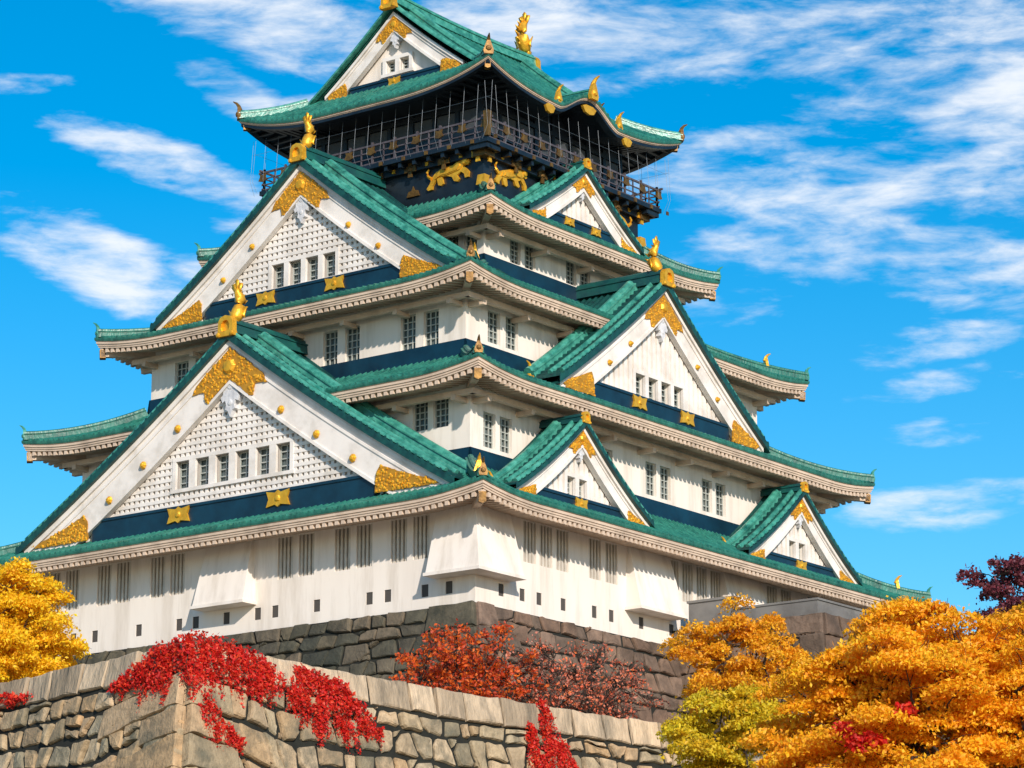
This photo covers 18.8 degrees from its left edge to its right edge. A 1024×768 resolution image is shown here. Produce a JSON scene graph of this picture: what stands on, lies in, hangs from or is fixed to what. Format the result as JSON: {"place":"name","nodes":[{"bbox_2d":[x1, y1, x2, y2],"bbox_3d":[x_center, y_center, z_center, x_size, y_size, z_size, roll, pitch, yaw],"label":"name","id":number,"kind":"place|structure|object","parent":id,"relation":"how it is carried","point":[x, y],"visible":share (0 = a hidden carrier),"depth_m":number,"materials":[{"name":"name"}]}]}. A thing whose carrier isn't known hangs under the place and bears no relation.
{"place":"outdoors","nodes":[
{"label":"outdoors","id":0,"kind":"place"},
{"bbox_2d":[0,644,766,767],"bbox_3d":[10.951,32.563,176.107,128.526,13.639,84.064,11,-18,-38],"label":"stone wall","id":1,"kind":"structure","parent":0,"point":[76,716],"depth_m":116.41,"materials":[{"name":"beige stone"}]},
{"bbox_2d":[0,691,32,708],"bbox_3d":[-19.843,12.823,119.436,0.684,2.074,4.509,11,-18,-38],"label":"red creeper","id":2,"kind":"object","parent":1,"relation":"attached to","point":[12,699],"visible":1,"depth_m":118.75,"materials":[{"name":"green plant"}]},
{"bbox_2d":[106,634,193,712],"bbox_3d":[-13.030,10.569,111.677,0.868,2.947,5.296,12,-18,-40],"label":"red creeper","id":3,"kind":"object","parent":1,"relation":"attached to","point":[158,677],"visible":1,"depth_m":111.40,"materials":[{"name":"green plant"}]},
{"bbox_2d":[178,629,293,757],"bbox_3d":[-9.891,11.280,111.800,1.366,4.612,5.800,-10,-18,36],"label":"red creeper","id":4,"kind":"object","parent":1,"relation":"attached to","point":[238,655],"visible":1,"depth_m":111.52,"materials":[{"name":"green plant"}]},
{"bbox_2d":[285,662,385,754],"bbox_3d":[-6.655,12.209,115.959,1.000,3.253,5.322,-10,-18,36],"label":"red creeper","id":5,"kind":"object","parent":1,"relation":"attached to","point":[309,678],"visible":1,"depth_m":115.73,"materials":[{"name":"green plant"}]},
{"bbox_2d":[525,697,578,767],"bbox_3d":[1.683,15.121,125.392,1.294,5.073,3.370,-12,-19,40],"label":"red creeper","id":6,"kind":"object","parent":1,"relation":"attached to","point":[559,750],"visible":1,"depth_m":125.44,"materials":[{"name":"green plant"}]},
{"bbox_2d":[0,0,1023,633],"label":"sky","id":7,"kind":"structure","parent":0,"point":[852,171],"materials":[{"name":"blue"}]},
{"bbox_2d":[655,680,801,767],"bbox_3d":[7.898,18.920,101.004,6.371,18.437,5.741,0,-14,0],"label":"yellow green tree","id":8,"kind":"object","parent":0,"point":[695,736],"visible":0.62,"depth_m":101.98,"materials":[{"name":"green plant"}]},
{"bbox_2d":[724,595,1023,767],"bbox_3d":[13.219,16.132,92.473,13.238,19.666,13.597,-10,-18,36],"label":"orange tree","id":9,"kind":"object","parent":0,"point":[915,676],"visible":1,"depth_m":90.71,"materials":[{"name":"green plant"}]},
{"bbox_2d":[975,600,1023,631],"bbox_3d":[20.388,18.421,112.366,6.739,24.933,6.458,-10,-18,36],"label":"golden tree","id":10,"kind":"object","parent":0,"point":[1019,608],"visible":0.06,"depth_m":114.86,"materials":[{"name":"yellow plant"}]},
{"label":"terrace","id":11,"kind":"structure","parent":0,"visible":0},
{"bbox_2d":[0,556,94,682],"bbox_3d":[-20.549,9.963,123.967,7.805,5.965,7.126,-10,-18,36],"label":"yellow tree","id":12,"kind":"object","parent":11,"relation":"on","point":[35,641],"visible":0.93,"depth_m":122.28,"materials":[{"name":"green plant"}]},
{"bbox_2d":[72,600,687,724],"bbox_3d":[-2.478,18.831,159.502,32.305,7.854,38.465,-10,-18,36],"label":"stone rampart","id":13,"kind":"object","parent":11,"relation":"on","point":[372,645],"visible":0.16,"depth_m":143.49,"materials":[{"name":"grey stone"}]},
{"bbox_2d":[0,0,932,655],"bbox_3d":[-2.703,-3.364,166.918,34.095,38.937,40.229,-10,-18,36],"label":"castle keep","id":14,"kind":"structure","parent":13,"relation":"on","point":[420,332],"depth_m":154.02,"materials":[{"name":"white paint"}]},
{"bbox_2d":[386,618,548,703],"bbox_3d":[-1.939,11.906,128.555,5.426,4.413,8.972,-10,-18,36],"label":"red maple","id":15,"kind":"object","parent":11,"relation":"on","point":[458,675],"visible":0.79,"depth_m":127.42,"materials":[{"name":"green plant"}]},
{"bbox_2d":[475,631,670,719],"bbox_3d":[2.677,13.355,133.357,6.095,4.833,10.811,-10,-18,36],"label":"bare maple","id":16,"kind":"object","parent":11,"relation":"on","point":[601,706],"visible":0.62,"depth_m":133.14,"materials":[{"name":"red plant"}]},
{"bbox_2d":[657,591,811,721],"bbox_3d":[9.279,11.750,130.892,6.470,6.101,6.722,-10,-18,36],"label":"amber tree","id":17,"kind":"object","parent":11,"relation":"on","point":[759,636],"visible":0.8,"depth_m":129.68,"materials":[{"name":"orange plant"}]},
{"bbox_2d":[672,612,949,741],"bbox_3d":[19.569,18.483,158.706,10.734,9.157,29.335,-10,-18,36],"label":"stone platform","id":18,"kind":"structure","parent":11,"relation":"on","point":[819,632],"depth_m":147.41,"materials":[{"name":"grey stone"}]},
{"bbox_2d":[687,595,945,633],"bbox_3d":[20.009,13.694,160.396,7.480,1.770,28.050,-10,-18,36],"label":"parapet wall","id":19,"kind":"structure","parent":18,"relation":"on","point":[706,610],"depth_m":149.45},
{"bbox_2d":[956,552,1023,631],"bbox_3d":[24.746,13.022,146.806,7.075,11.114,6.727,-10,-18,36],"label":"purple tree","id":20,"kind":"object","parent":11,"relation":"on","point":[992,588],"visible":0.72,"depth_m":147.18,"materials":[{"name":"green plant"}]}
]}

